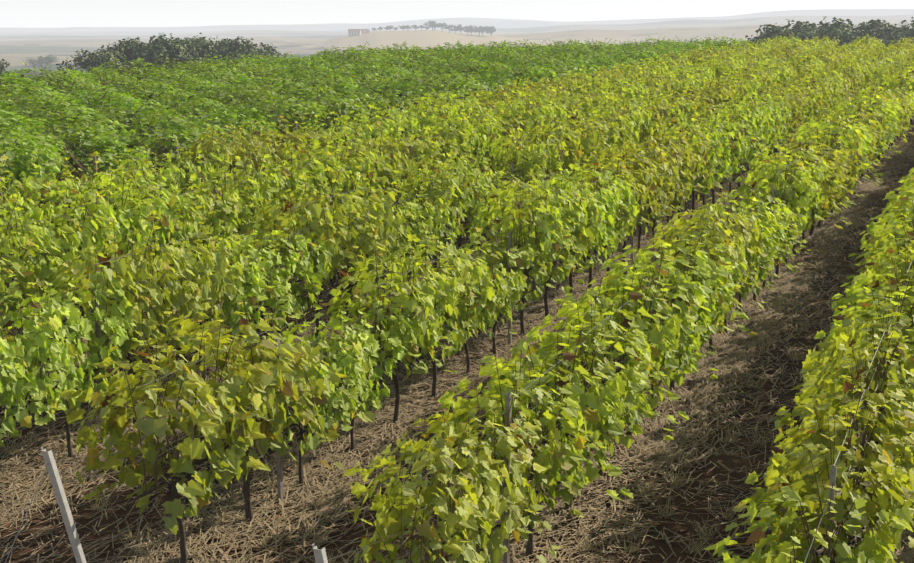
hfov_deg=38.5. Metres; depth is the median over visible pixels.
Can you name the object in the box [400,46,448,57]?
vine segment
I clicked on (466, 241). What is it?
straw
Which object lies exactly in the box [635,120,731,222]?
vine segment
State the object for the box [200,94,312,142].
vine segment
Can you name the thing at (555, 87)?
vine segment
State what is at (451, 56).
vine segment
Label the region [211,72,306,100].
vine segment
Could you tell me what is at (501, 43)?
vine segment
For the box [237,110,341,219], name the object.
vine segment
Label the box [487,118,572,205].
vine segment
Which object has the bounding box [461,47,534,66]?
vine segment
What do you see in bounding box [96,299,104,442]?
post
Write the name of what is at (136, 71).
vine segment
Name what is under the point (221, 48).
tree
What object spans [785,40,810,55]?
vine segment
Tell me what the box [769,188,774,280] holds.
post
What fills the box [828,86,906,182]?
vine segment
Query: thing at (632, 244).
post
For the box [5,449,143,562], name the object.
end wires
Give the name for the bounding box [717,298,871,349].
straw
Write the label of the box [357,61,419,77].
vine segment
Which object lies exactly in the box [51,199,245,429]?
vine segment
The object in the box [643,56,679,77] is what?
vine segment
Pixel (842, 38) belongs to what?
tree
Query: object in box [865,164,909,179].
straw
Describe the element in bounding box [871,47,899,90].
vine segment
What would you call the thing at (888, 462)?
vine segment
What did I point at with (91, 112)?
vine segment
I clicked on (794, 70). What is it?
vine segment
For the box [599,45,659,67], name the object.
vine segment
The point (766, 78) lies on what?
vine segment
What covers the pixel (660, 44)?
vine segment
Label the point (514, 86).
vine segment
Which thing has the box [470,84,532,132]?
vine segment
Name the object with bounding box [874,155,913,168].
straw
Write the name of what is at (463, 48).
vine segment
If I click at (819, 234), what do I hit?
straw
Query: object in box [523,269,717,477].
vine segment
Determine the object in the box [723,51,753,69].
vine segment
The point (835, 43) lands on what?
vine segment
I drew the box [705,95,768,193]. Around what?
vine segment
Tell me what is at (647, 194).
vine segment
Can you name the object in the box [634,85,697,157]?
vine segment
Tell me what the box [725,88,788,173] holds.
vine segment
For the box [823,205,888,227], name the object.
straw
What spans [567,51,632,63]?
vine segment
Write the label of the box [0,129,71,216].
vine segment
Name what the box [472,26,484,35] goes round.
tree
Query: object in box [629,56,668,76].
vine segment
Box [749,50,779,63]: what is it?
vine segment
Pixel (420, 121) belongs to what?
vine segment
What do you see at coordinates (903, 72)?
vine segment
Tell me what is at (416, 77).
vine segment
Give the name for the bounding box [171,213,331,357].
vine segment
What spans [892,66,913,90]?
vine segment
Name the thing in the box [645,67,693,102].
vine segment
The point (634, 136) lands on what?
vine segment
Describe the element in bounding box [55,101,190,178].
vine segment
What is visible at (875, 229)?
vine segment
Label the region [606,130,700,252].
vine segment
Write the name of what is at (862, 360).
vine segment
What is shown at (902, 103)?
vine segment
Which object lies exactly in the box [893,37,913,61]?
vine segment
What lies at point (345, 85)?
vine segment
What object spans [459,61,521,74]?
vine segment
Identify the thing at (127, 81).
vine segment
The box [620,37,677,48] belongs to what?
vine segment
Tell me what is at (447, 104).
vine segment
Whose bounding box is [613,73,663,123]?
vine segment
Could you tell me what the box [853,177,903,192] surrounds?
straw
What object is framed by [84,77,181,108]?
vine segment
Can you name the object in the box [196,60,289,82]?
vine segment
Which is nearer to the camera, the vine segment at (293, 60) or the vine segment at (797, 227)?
the vine segment at (797, 227)
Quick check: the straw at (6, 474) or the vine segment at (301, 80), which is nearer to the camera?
the straw at (6, 474)
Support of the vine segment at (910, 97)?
on the ground
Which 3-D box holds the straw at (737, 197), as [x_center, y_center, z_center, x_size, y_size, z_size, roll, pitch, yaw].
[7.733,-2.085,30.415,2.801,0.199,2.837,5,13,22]
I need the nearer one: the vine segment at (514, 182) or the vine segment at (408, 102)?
the vine segment at (514, 182)
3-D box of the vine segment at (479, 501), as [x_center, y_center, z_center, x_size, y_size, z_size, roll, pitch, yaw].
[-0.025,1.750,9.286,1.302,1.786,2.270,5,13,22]
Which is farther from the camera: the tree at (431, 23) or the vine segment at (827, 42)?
the tree at (431, 23)
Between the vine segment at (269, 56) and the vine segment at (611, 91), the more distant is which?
the vine segment at (269, 56)
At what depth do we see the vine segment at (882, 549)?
8.21 m
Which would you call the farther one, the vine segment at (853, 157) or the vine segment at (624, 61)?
the vine segment at (624, 61)
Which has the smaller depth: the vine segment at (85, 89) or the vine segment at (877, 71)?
the vine segment at (85, 89)
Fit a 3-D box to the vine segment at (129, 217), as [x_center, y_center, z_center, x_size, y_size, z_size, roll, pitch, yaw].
[-4.452,-0.368,17.565,1.946,2.435,2.252,5,13,22]
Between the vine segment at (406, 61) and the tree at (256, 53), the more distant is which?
the tree at (256, 53)
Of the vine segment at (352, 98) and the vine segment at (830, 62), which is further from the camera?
the vine segment at (830, 62)
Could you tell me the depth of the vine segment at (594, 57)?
59.72 m
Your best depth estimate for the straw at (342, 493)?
12.23 m
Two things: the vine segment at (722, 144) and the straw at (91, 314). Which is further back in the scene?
the vine segment at (722, 144)
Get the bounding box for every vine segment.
[0,61,92,88]
[0,72,47,93]
[0,73,54,98]
[0,82,73,120]
[0,83,73,131]
[0,94,104,165]
[0,98,79,138]
[0,99,15,114]
[0,110,46,161]
[0,117,100,174]
[0,125,58,200]
[0,125,60,182]
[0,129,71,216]
[0,149,88,266]
[0,184,111,361]
[0,252,156,460]
[1,75,24,89]
[3,84,50,113]
[4,66,84,88]
[4,110,135,179]
[10,132,153,214]
[19,72,104,98]
[23,80,80,102]
[24,162,215,314]
[27,78,119,103]
[27,145,159,253]
[35,90,133,132]
[48,95,175,146]
[49,82,144,123]
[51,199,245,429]
[52,65,117,86]
[53,65,135,86]
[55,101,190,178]
[60,299,375,562]
[62,109,219,173]
[67,72,140,90]
[71,70,153,93]
[75,115,235,180]
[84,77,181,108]
[90,56,167,79]
[91,60,186,82]
[103,78,198,111]
[111,86,213,158]
[114,138,227,253]
[115,69,204,89]
[118,66,184,82]
[127,94,227,152]
[130,58,219,82]
[132,158,268,294]
[136,100,272,149]
[138,70,211,93]
[142,62,227,80]
[143,74,235,102]
[158,79,274,110]
[164,64,246,86]
[168,108,280,165]
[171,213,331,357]
[172,55,248,70]
[172,71,265,87]
[173,119,286,240]
[175,78,290,119]
[188,72,268,97]
[192,59,268,76]
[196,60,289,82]
[200,52,266,65]
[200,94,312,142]
[208,140,334,248]
[210,61,293,83]
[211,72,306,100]
[218,57,264,70]
[224,90,330,146]
[229,71,283,84]
[229,76,337,111]
[231,58,288,70]
[236,67,334,92]
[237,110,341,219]
[237,159,403,338]
[238,50,292,63]
[238,285,427,487]
[245,52,309,69]
[246,92,368,129]
[259,56,310,68]
[260,75,333,92]
[265,60,344,81]
[267,86,380,133]
[272,54,337,71]
[273,133,409,226]
[274,69,364,102]
[280,64,361,81]
[283,55,355,64]
[284,61,356,73]
[286,108,375,193]
[294,62,386,76]
[294,87,387,140]
[298,68,387,86]
[310,49,385,69]
[311,45,380,63]
[311,89,421,135]
[319,62,385,79]
[321,69,397,95]
[323,41,383,58]
[327,234,494,422]
[329,48,394,69]
[329,380,582,562]
[330,104,418,168]
[331,76,427,105]
[333,60,422,83]
[334,175,449,289]
[335,116,435,208]
[345,47,391,59]
[346,79,463,122]
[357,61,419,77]
[358,44,410,54]
[359,51,420,71]
[368,69,439,84]
[369,77,452,99]
[374,97,448,138]
[376,41,420,52]
[376,117,477,223]
[378,70,490,111]
[379,52,453,66]
[381,44,436,60]
[382,59,436,75]
[386,70,453,87]
[386,147,502,267]
[389,47,434,55]
[397,56,469,71]
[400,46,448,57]
[403,66,451,77]
[406,50,462,63]
[407,85,482,136]
[410,74,483,99]
[415,322,673,558]
[416,102,517,188]
[418,53,485,76]
[421,67,480,81]
[424,40,471,50]
[424,216,563,375]
[428,79,512,108]
[432,56,513,77]
[435,41,488,56]
[436,68,505,90]
[437,48,490,59]
[439,44,479,52]
[449,73,534,94]
[449,159,535,253]
[451,86,509,126]
[452,48,511,58]
[454,67,532,82]
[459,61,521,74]
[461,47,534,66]
[465,101,535,175]
[467,162,598,336]
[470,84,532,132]
[474,46,527,60]
[475,40,525,53]
[475,41,526,53]
[475,60,557,91]
[477,54,552,71]
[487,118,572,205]
[488,90,567,138]
[490,42,545,53]
[491,39,543,49]
[492,77,559,121]
[496,62,589,88]
[497,52,571,76]
[504,51,570,71]
[506,40,561,55]
[516,108,609,195]
[519,76,573,122]
[523,50,588,70]
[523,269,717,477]
[524,54,602,92]
[524,85,590,138]
[531,51,614,69]
[531,164,639,302]
[535,41,589,51]
[541,44,592,55]
[541,66,592,94]
[545,44,604,57]
[546,79,610,122]
[551,60,618,76]
[552,230,757,414]
[553,38,587,47]
[554,101,632,174]
[563,65,611,94]
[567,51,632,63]
[568,38,618,48]
[568,144,684,274]
[570,38,616,52]
[570,56,632,71]
[571,43,636,57]
[574,80,625,113]
[580,66,627,90]
[586,96,653,166]
[587,52,647,69]
[590,72,648,107]
[599,43,662,55]
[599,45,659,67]
[599,63,640,84]
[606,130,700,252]
[610,47,673,66]
[612,39,678,52]
[612,59,653,85]
[612,87,677,156]
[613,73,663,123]
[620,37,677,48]
[627,40,687,51]
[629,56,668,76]
[629,65,678,101]
[632,46,686,60]
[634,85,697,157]
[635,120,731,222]
[640,36,694,52]
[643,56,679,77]
[643,85,713,141]
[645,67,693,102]
[646,191,773,350]
[652,44,690,60]
[656,49,691,71]
[657,40,717,53]
[660,66,705,93]
[665,108,736,218]
[669,47,704,67]
[671,91,723,137]
[675,35,715,45]
[675,61,716,91]
[676,43,724,52]
[677,46,712,73]
[684,76,738,130]
[686,45,722,66]
[686,178,799,334]
[689,36,749,48]
[690,104,760,203]
[695,54,740,82]
[698,35,749,47]
[699,46,730,74]
[703,71,748,103]
[704,473,912,562]
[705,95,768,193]
[709,187,811,300]
[711,54,747,77]
[713,71,763,108]
[718,43,745,59]
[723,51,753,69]
[725,41,754,57]
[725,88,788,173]
[729,53,765,69]
[729,61,771,99]
[729,362,913,562]
[733,140,850,277]
[735,40,759,57]
[739,49,774,69]
[742,42,765,54]
[744,64,780,94]
[745,39,771,55]
[748,58,793,92]
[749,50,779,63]
[749,90,796,155]
[754,40,779,56]
[756,47,786,69]
[756,133,865,254]
[758,83,809,154]
[760,38,782,48]
[763,59,797,80]
[768,35,789,47]
[772,42,797,61]
[773,34,801,45]
[773,38,792,48]
[774,40,807,62]
[774,76,832,122]
[777,84,816,149]
[778,125,862,235]
[782,56,812,79]
[783,52,827,78]
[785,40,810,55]
[788,68,837,119]
[790,40,815,55]
[791,111,883,219]
[792,54,828,80]
[798,48,834,78]
[798,264,913,422]
[799,39,820,53]
[801,290,913,543]
[802,67,845,128]
[803,37,825,52]
[806,37,833,52]
[808,46,838,76]
[810,106,891,205]
[811,37,834,49]
[814,46,842,70]
[820,35,839,48]
[822,71,853,100]
[823,94,901,194]
[826,46,848,64]
[826,79,848,115]
[827,64,863,98]
[828,44,854,60]
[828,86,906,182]
[833,56,876,100]
[835,44,857,58]
[837,43,861,58]
[840,43,867,58]
[840,58,878,93]
[841,197,913,311]
[843,41,871,53]
[844,52,883,93]
[848,176,913,272]
[850,40,876,54]
[851,85,913,162]
[851,87,910,172]
[852,52,892,90]
[852,216,913,350]
[853,35,878,52]
[859,34,882,52]
[859,51,892,92]
[866,55,889,97]
[869,168,913,243]
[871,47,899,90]
[872,46,901,86]
[876,46,904,84]
[878,98,908,155]
[882,45,908,69]
[882,67,913,136]
[884,94,913,149]
[885,85,913,141]
[887,38,913,66]
[889,43,909,70]
[890,63,913,123]
[892,42,913,70]
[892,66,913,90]
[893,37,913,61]
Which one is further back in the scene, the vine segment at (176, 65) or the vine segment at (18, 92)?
the vine segment at (176, 65)
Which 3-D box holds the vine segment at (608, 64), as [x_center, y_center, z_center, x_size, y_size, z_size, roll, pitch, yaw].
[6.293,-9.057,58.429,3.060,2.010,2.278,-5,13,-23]
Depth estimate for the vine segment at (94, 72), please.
48.77 m
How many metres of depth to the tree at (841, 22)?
239.84 m
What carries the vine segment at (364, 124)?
on the ground
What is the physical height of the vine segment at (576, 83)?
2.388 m
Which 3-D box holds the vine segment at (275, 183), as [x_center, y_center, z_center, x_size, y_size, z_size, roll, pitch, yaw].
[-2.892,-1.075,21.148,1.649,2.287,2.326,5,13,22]
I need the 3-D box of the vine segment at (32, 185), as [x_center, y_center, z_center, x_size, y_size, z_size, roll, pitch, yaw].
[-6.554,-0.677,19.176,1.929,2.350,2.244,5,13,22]
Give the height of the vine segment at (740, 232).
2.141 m
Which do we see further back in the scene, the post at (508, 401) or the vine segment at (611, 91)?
the vine segment at (611, 91)
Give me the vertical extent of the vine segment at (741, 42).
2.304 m
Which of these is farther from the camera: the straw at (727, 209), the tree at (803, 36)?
the tree at (803, 36)
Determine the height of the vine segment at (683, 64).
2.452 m
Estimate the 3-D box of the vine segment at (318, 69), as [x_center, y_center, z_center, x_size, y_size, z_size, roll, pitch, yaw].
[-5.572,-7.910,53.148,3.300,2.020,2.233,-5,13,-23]
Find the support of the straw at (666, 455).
on the ground
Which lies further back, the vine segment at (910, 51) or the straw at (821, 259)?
the vine segment at (910, 51)
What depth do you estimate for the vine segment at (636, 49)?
69.05 m
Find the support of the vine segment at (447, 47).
on the ground
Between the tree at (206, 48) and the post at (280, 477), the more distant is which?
the tree at (206, 48)
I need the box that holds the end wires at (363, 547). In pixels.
[327,535,396,562]
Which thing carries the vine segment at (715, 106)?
on the ground
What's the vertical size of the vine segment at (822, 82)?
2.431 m
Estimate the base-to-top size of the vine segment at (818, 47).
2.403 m
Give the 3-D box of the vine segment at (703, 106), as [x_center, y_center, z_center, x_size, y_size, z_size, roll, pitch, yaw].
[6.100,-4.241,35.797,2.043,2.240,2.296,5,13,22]
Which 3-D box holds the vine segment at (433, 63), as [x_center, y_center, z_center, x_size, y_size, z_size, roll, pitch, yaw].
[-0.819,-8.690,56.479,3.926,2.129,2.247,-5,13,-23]
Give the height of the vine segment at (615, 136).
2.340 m
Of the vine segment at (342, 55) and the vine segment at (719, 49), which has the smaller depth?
the vine segment at (342, 55)
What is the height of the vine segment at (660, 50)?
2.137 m
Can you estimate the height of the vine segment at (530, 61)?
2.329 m
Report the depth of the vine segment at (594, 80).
44.30 m
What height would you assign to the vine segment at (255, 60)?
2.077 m
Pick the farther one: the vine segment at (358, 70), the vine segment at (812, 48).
the vine segment at (812, 48)
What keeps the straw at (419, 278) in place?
on the ground
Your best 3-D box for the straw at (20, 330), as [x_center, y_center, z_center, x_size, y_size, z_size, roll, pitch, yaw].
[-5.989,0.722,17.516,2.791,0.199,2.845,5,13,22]
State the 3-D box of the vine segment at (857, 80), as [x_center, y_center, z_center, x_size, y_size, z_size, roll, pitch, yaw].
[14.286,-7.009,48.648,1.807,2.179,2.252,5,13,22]
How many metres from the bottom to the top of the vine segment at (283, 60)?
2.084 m
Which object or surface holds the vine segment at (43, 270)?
on the ground
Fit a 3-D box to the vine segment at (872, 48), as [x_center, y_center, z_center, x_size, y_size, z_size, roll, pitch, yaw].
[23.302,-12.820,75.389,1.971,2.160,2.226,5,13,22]
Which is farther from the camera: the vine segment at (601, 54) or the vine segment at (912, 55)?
the vine segment at (912, 55)
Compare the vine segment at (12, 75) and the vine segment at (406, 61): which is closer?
the vine segment at (12, 75)
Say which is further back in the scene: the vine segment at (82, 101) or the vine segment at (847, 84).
the vine segment at (847, 84)
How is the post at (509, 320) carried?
on the ground
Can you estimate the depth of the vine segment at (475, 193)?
21.07 m
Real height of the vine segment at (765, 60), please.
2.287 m
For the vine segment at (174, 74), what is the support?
on the ground
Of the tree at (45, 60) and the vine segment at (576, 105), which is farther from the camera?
the tree at (45, 60)
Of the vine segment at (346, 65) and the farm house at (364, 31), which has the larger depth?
the farm house at (364, 31)
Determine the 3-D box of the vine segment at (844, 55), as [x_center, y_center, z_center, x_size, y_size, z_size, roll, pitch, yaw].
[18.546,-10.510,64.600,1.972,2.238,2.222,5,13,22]
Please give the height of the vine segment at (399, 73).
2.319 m
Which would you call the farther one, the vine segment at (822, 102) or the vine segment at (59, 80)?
the vine segment at (59, 80)
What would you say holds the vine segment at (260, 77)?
on the ground
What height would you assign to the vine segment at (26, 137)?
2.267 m
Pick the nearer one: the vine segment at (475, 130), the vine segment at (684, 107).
the vine segment at (475, 130)
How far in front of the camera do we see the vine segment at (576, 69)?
53.49 m
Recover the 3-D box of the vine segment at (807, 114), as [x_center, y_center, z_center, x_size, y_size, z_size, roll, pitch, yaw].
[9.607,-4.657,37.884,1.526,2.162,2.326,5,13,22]
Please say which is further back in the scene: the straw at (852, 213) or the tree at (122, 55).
the tree at (122, 55)
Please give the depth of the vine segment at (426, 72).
52.82 m
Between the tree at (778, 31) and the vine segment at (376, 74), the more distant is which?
the tree at (778, 31)
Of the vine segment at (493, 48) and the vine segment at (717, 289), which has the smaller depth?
the vine segment at (717, 289)
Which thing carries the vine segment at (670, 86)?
on the ground
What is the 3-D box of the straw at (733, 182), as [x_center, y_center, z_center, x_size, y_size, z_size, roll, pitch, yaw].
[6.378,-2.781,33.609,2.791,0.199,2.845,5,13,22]
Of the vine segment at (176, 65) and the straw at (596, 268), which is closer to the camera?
the straw at (596, 268)
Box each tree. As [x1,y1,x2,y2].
[0,59,9,84]
[26,55,58,72]
[55,49,138,75]
[96,37,143,65]
[103,45,136,74]
[121,34,189,45]
[122,41,186,69]
[131,39,220,68]
[155,38,217,61]
[166,38,216,61]
[189,36,256,60]
[207,36,277,59]
[224,41,277,59]
[229,48,288,62]
[423,20,438,30]
[436,23,447,28]
[443,25,455,32]
[457,24,464,33]
[463,25,471,34]
[465,26,476,34]
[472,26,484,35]
[473,26,488,35]
[485,26,495,34]
[744,31,772,48]
[745,23,809,42]
[768,19,836,33]
[781,28,814,43]
[794,25,855,36]
[794,25,913,48]
[799,16,888,34]
[828,29,860,46]
[853,17,913,48]
[858,19,904,42]
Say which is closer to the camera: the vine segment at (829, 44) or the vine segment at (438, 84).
the vine segment at (438, 84)
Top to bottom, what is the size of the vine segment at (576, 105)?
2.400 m
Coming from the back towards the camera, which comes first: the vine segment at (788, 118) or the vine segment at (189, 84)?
the vine segment at (189, 84)
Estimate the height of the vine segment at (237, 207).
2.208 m
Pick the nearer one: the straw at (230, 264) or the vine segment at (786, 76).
the straw at (230, 264)
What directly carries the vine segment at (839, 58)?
on the ground
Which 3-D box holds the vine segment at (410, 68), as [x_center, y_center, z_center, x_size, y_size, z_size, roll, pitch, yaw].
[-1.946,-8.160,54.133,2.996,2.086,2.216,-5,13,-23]
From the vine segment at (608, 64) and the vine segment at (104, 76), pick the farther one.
the vine segment at (608, 64)
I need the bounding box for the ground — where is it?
[0,9,913,562]
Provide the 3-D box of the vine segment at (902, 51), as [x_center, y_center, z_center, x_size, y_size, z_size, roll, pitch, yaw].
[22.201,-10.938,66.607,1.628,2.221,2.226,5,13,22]
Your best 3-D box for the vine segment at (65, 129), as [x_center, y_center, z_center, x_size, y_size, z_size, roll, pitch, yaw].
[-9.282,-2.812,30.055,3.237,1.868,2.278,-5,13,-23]
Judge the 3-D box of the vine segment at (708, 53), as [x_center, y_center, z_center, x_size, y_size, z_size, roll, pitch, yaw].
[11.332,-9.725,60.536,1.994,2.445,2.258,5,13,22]
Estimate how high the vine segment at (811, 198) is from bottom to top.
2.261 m
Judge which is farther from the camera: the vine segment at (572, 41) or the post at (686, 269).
the vine segment at (572, 41)
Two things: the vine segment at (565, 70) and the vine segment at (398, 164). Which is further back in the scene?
the vine segment at (565, 70)
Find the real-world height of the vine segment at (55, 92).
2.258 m
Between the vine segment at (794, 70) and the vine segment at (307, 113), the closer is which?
the vine segment at (307, 113)
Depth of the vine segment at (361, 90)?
41.27 m
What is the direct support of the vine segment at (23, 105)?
on the ground
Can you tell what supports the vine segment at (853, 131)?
on the ground
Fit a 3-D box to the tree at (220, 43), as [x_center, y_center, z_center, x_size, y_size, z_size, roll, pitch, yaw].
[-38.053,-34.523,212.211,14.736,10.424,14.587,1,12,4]
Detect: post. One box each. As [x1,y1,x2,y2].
[41,447,86,562]
[92,155,96,174]
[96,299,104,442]
[274,339,283,501]
[312,543,327,562]
[365,210,368,297]
[503,393,511,562]
[508,231,511,344]
[511,163,513,183]
[631,232,633,261]
[682,254,689,377]
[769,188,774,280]
[825,465,836,557]
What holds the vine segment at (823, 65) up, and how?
on the ground
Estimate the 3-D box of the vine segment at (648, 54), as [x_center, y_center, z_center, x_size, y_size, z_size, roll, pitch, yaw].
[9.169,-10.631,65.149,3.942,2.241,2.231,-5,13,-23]
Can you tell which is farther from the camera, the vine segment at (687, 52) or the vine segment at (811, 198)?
the vine segment at (687, 52)
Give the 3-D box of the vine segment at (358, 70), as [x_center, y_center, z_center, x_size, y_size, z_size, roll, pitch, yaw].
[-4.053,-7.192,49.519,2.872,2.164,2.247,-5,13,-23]
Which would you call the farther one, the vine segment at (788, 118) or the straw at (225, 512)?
the vine segment at (788, 118)
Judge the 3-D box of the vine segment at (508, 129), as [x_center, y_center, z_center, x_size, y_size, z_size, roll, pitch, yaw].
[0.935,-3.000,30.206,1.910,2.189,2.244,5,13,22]
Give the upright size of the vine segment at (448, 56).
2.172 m
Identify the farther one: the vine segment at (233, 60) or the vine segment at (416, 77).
the vine segment at (233, 60)
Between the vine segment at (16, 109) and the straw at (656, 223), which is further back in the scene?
the vine segment at (16, 109)
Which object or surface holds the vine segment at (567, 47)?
on the ground
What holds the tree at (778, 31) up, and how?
on the ground
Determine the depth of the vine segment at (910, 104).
39.38 m
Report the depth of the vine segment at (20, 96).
38.83 m
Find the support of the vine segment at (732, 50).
on the ground
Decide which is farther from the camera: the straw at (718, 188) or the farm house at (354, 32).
the farm house at (354, 32)
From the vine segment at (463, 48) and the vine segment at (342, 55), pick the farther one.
the vine segment at (463, 48)
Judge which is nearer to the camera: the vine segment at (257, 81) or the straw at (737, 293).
the straw at (737, 293)
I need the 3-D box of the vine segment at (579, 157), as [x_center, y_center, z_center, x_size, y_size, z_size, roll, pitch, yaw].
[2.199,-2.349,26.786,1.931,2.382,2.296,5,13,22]
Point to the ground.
(18, 47)
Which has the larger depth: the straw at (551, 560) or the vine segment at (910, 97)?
the vine segment at (910, 97)
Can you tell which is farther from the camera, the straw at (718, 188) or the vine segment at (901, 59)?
the vine segment at (901, 59)
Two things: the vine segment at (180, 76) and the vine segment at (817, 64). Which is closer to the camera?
the vine segment at (180, 76)
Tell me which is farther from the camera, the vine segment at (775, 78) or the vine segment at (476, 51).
the vine segment at (476, 51)
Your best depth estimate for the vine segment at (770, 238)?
17.97 m
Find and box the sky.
[0,0,913,27]
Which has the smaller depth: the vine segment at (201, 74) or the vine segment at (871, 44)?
the vine segment at (201, 74)
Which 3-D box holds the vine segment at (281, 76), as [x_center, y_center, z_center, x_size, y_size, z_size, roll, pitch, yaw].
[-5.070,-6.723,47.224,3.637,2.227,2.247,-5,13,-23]
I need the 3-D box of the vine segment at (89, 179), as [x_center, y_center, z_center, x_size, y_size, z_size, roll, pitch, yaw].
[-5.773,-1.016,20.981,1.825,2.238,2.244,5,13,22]
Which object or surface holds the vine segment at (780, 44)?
on the ground
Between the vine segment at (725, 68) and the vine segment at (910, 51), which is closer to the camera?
the vine segment at (725, 68)
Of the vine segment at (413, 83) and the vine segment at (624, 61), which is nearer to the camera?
the vine segment at (413, 83)
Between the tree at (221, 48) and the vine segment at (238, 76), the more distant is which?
the tree at (221, 48)
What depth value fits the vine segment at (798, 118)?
35.70 m
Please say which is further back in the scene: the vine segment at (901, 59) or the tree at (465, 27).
the tree at (465, 27)
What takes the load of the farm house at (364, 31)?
on the ground
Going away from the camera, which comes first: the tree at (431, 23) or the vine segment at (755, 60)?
the vine segment at (755, 60)
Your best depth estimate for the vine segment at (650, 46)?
71.52 m
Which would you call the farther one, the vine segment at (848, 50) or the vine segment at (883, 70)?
the vine segment at (848, 50)
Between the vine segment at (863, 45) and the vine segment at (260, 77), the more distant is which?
the vine segment at (863, 45)
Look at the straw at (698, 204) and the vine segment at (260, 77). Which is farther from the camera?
the vine segment at (260, 77)
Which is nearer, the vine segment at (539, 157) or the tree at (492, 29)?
the vine segment at (539, 157)
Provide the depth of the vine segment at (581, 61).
57.57 m
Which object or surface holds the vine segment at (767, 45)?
on the ground
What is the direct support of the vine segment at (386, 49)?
on the ground
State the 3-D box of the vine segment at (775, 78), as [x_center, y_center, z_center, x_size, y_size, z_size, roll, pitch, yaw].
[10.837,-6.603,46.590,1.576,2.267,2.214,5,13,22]
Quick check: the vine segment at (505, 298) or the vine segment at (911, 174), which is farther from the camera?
the vine segment at (911, 174)
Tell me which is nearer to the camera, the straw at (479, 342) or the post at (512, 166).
the straw at (479, 342)
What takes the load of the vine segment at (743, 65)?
on the ground
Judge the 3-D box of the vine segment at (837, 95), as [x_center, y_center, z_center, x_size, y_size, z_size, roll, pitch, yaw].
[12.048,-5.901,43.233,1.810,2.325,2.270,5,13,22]
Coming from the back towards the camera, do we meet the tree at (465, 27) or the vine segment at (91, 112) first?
the tree at (465, 27)
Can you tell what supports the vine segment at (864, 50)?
on the ground
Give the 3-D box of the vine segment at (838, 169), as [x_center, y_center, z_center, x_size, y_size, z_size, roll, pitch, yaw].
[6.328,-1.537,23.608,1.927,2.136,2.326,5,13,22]
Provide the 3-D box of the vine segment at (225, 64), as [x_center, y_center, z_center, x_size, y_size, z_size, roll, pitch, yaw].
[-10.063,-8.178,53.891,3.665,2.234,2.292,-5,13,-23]
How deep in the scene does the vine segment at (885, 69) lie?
57.50 m
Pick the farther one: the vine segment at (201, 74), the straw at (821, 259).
the vine segment at (201, 74)
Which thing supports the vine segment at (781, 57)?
on the ground
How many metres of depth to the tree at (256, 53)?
197.19 m
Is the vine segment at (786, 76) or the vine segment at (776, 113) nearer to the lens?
the vine segment at (776, 113)
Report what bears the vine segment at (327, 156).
on the ground
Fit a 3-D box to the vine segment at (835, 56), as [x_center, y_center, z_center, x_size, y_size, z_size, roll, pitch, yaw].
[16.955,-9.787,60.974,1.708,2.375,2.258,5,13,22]
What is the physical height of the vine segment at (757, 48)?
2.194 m
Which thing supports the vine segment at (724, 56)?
on the ground
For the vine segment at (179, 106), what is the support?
on the ground
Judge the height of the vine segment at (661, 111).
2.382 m
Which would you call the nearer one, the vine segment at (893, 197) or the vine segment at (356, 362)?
the vine segment at (356, 362)
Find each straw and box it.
[0,313,134,367]
[0,375,189,475]
[0,456,45,493]
[0,466,278,562]
[1,286,183,328]
[34,333,282,400]
[43,400,390,514]
[158,297,373,345]
[172,251,310,288]
[186,503,538,562]
[197,350,472,427]
[212,231,317,257]
[260,422,613,556]
[272,265,429,304]
[295,308,540,368]
[343,240,488,270]
[387,365,682,460]
[396,280,592,323]
[413,221,507,247]
[472,249,634,287]
[474,320,722,391]
[512,232,669,257]
[514,548,602,562]
[525,455,869,562]
[537,284,755,340]
[595,257,779,302]
[606,386,872,492]
[624,212,693,233]
[634,236,801,269]
[669,197,718,214]
[674,337,886,414]
[678,219,822,243]
[691,182,744,198]
[705,197,830,223]
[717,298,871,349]
[720,171,746,184]
[728,184,850,205]
[752,268,853,309]
[779,244,866,275]
[805,223,888,248]
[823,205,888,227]
[839,188,897,208]
[852,518,913,562]
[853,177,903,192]
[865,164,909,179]
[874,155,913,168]
[883,146,913,157]
[891,135,913,148]
[899,132,913,139]
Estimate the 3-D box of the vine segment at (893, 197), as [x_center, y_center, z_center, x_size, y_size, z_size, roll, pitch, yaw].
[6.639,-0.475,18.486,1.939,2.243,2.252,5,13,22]
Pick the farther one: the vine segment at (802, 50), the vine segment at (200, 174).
the vine segment at (802, 50)
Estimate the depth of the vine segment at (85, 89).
39.35 m
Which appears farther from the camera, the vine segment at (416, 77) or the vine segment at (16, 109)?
the vine segment at (416, 77)
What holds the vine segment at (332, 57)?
on the ground
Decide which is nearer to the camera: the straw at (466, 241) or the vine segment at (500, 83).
the straw at (466, 241)
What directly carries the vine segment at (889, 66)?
on the ground
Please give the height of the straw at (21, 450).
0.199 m
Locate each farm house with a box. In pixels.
[348,29,360,35]
[361,29,369,33]
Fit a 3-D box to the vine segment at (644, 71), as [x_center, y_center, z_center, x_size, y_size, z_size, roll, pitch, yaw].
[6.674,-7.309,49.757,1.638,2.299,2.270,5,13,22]
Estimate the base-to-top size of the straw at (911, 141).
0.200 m
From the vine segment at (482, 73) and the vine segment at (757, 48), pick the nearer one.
the vine segment at (482, 73)
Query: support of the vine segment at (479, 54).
on the ground
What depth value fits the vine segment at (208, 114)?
32.61 m
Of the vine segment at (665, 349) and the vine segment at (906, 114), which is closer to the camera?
the vine segment at (665, 349)
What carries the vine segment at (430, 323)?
on the ground
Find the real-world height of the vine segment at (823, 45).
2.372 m
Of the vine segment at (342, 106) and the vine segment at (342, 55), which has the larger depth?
the vine segment at (342, 55)
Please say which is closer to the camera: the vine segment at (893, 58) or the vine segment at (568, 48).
the vine segment at (893, 58)
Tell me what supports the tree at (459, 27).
on the ground
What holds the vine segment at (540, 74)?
on the ground
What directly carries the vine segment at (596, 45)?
on the ground
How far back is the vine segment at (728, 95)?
38.91 m
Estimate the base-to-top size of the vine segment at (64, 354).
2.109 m

